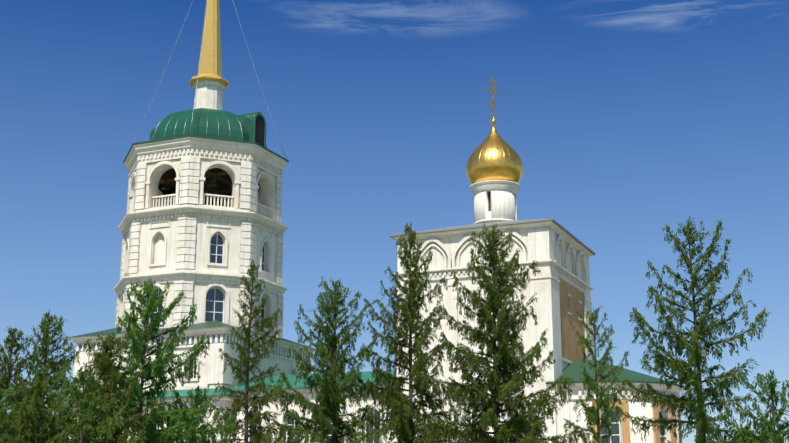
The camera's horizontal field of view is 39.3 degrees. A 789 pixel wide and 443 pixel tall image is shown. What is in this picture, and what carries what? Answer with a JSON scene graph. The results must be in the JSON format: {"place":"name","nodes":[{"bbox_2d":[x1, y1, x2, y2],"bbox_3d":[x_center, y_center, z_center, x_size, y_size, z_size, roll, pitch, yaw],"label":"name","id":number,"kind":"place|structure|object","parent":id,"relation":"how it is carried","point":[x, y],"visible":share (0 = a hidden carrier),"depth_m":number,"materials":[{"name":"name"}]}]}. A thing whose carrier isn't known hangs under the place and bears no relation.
{"place":"outdoors","nodes":[
{"label":"outdoors","id":0,"kind":"place"},
{"bbox_2d":[88,346,301,442],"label":"building wall","id":1,"kind":"structure","parent":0,"point":[284,365],"depth_m":75.03,"materials":[{"name":"white paint"}]},
{"bbox_2d":[76,335,308,360],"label":"cornice","id":2,"kind":"structure","parent":1,"relation":"on","point":[197,343],"depth_m":74.56,"materials":[{"name":"white paint"}]},
{"bbox_2d":[102,233,291,440],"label":"windows","id":3,"kind":"structure","parent":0,"point":[214,303],"depth_m":76.79,"materials":[{"name":"grey glass"}]},
{"bbox_2d":[189,0,229,89],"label":"spire","id":4,"kind":"object","parent":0,"point":[210,63],"visible":0.69,"depth_m":85.61,"materials":[{"name":"gold metal"}]},
{"bbox_2d":[135,1,285,156],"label":"guy wires","id":5,"kind":"object","parent":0,"point":[198,73],"visible":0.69,"depth_m":85.04,"materials":[{"name":"grey metal"}]},
{"bbox_2d":[231,397,396,442],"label":"window surround","id":6,"kind":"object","parent":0,"point":[369,400],"visible":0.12,"depth_m":70.66,"materials":[{"name":"white paint"}]},
{"bbox_2d":[230,370,396,391],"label":"roof","id":7,"kind":"structure","parent":6,"relation":"on","point":[365,376],"depth_m":72.99,"materials":[{"name":"green metal"}]},
{"bbox_2d":[248,408,379,442],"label":"windows","id":8,"kind":"structure","parent":6,"relation":"in","point":[329,435],"depth_m":70.62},
{"bbox_2d":[230,385,401,442],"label":"church refectory trim","id":9,"kind":"structure","parent":6,"relation":"attached to","point":[309,397],"depth_m":70.44,"materials":[{"name":"white paint"}]},
{"bbox_2d":[0,0,788,442],"label":"sky","id":10,"kind":"structure","parent":0,"point":[626,121],"materials":[{"name":"blue"}]},
{"bbox_2d":[417,230,581,440],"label":"wall","id":11,"kind":"structure","parent":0,"point":[450,244],"depth_m":67.75,"materials":[{"name":"white paint"}]},
{"bbox_2d":[389,219,595,254],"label":"roof","id":12,"kind":"structure","parent":11,"relation":"on","point":[490,224],"depth_m":68.91,"materials":[{"name":"grey metal"}]},
{"bbox_2d":[559,279,584,360],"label":"wall mural","id":13,"kind":"object","parent":11,"relation":"attached to","point":[571,350],"visible":0.81,"depth_m":69.56},
{"bbox_2d":[556,400,678,442],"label":"building wall","id":14,"kind":"structure","parent":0,"point":[567,412],"depth_m":63.58,"materials":[{"name":"white paint"}]},
{"bbox_2d":[546,382,683,404],"bbox_3d":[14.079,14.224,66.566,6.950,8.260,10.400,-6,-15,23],"label":"cornice","id":15,"kind":"structure","parent":14,"relation":"attached to","point":[577,393],"depth_m":63.72,"materials":[{"name":"white paint"}]},
{"bbox_2d":[546,360,684,387],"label":"roof","id":16,"kind":"structure","parent":14,"relation":"on","point":[573,369],"depth_m":65.22,"materials":[{"name":"green metal"}]},
{"bbox_2d":[601,408,665,442],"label":"windows","id":17,"kind":"structure","parent":14,"relation":"in","point":[615,428],"depth_m":63.38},
{"bbox_2d":[592,399,681,442],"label":"apse window surrounds","id":18,"kind":"object","parent":14,"relation":"attached to","point":[625,429],"visible":0.35,"depth_m":63.30,"materials":[{"name":"paint"}]},
{"label":"plaza pavement","id":19,"kind":"structure","parent":0,"visible":0},
{"bbox_2d":[67,80,315,442],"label":"bell tower","id":20,"kind":"structure","parent":19,"relation":"on","point":[250,213],"depth_m":78.09,"materials":[{"name":"white paint"}]},
{"bbox_2d":[65,108,314,401],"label":"bell tower roofs","id":21,"kind":"structure","parent":20,"relation":"on","point":[207,123],"depth_m":80.78,"materials":[{"name":"green metal"}]},
{"bbox_2d":[120,282,276,335],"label":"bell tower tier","id":22,"kind":"object","parent":20,"relation":"on","point":[199,289],"visible":0.25,"depth_m":76.42,"materials":[{"name":"white paint"}]},
{"bbox_2d":[123,219,276,281],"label":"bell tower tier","id":23,"kind":"object","parent":22,"relation":"on","point":[204,232],"visible":0.33,"depth_m":77.56,"materials":[{"name":"white paint"}]},
{"bbox_2d":[131,158,274,218],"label":"belfry arches","id":24,"kind":"structure","parent":23,"relation":"on","point":[166,171],"depth_m":82.01,"materials":[{"name":"white paint"}]},
{"bbox_2d":[159,171,259,201],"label":"bell beams","id":25,"kind":"structure","parent":24,"relation":"in","point":[217,175],"depth_m":82.26,"materials":[{"name":"brown wood"}]},
{"bbox_2d":[162,176,231,193],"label":"bell tower bells","id":26,"kind":"object","parent":25,"relation":"hanging from","point":[210,185],"visible":0.73,"depth_m":81.49,"materials":[{"name":"black metal"}]},
{"bbox_2d":[392,180,593,442],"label":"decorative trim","id":27,"kind":"structure","parent":19,"relation":"on","point":[542,243],"depth_m":67.43,"materials":[{"name":"white paint"}]},
{"bbox_2d":[474,190,516,223],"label":"dome drum","id":28,"kind":"object","parent":27,"relation":"on","point":[492,204],"visible":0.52,"depth_m":72.47,"materials":[{"name":"white paint"}]},
{"bbox_2d":[466,77,522,183],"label":"onion dome","id":29,"kind":"structure","parent":28,"relation":"on","point":[494,155],"depth_m":72.96,"materials":[{"name":"gold metal"}]},
{"bbox_2d":[562,300,585,363],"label":"church fresco frame","id":30,"kind":"object","parent":27,"relation":"attached to","point":[566,361],"visible":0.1,"depth_m":68.21,"materials":[{"name":"white paint"}]},
{"label":"ground","id":31,"kind":"structure","parent":0,"visible":0},
{"bbox_2d":[0,384,43,442],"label":"larch","id":32,"kind":"object","parent":31,"relation":"on","point":[2,392],"visible":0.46,"depth_m":21.94,"materials":[{"name":"green plant"}]},
{"bbox_2d":[0,327,63,442],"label":"larch","id":33,"kind":"object","parent":31,"relation":"on","point":[7,376],"visible":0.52,"depth_m":27.78,"materials":[{"name":"green plant"}]},
{"bbox_2d":[0,374,90,442],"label":"larch","id":34,"kind":"object","parent":31,"relation":"on","point":[37,400],"visible":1,"depth_m":20.07,"materials":[{"name":"green plant"}]},
{"bbox_2d":[7,310,88,442],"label":"larch","id":35,"kind":"object","parent":31,"relation":"on","point":[43,367],"visible":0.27,"depth_m":30.00,"materials":[{"name":"green plant"}]},
{"bbox_2d":[18,330,156,442],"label":"larch","id":36,"kind":"object","parent":31,"relation":"on","point":[103,361],"visible":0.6,"depth_m":24.53,"materials":[{"name":"green plant"}]},
{"bbox_2d":[30,366,148,442],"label":"larch","id":37,"kind":"object","parent":31,"relation":"on","point":[86,408],"visible":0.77,"depth_m":22.38,"materials":[{"name":"green plant"}]},
{"bbox_2d":[52,279,237,442],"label":"larch","id":38,"kind":"object","parent":31,"relation":"on","point":[160,415],"visible":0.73,"depth_m":26.75,"materials":[{"name":"green plant"}]},
{"bbox_2d":[167,384,228,442],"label":"larch","id":39,"kind":"object","parent":31,"relation":"on","point":[197,396],"visible":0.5,"depth_m":28.54,"materials":[{"name":"green plant"}]},
{"bbox_2d":[206,259,289,442],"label":"larch","id":40,"kind":"object","parent":31,"relation":"on","point":[252,420],"visible":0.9,"depth_m":35.09,"materials":[{"name":"green plant"}]},
{"bbox_2d":[263,276,390,442],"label":"larch","id":41,"kind":"object","parent":31,"relation":"on","point":[332,390],"visible":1,"depth_m":33.13,"materials":[{"name":"green plant"}]},
{"bbox_2d":[344,223,471,442],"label":"larch","id":42,"kind":"object","parent":31,"relation":"on","point":[401,409],"visible":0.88,"depth_m":34.51,"materials":[{"name":"green plant"}]},
{"bbox_2d":[412,223,585,442],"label":"larch","id":43,"kind":"object","parent":31,"relation":"on","point":[506,354],"visible":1,"depth_m":31.29,"materials":[{"name":"green plant"}]},
{"bbox_2d":[562,306,628,442],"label":"larch","id":44,"kind":"object","parent":31,"relation":"on","point":[591,412],"visible":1,"depth_m":36.88,"materials":[{"name":"green plant"}]},
{"bbox_2d":[612,216,788,442],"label":"larch","id":45,"kind":"object","parent":31,"relation":"on","point":[703,423],"visible":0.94,"depth_m":25.97,"materials":[{"name":"green plant"}]},
{"bbox_2d":[714,363,788,442],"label":"larch","id":46,"kind":"object","parent":31,"relation":"on","point":[772,422],"visible":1,"depth_m":21.35,"materials":[{"name":"green plant"}]}
]}

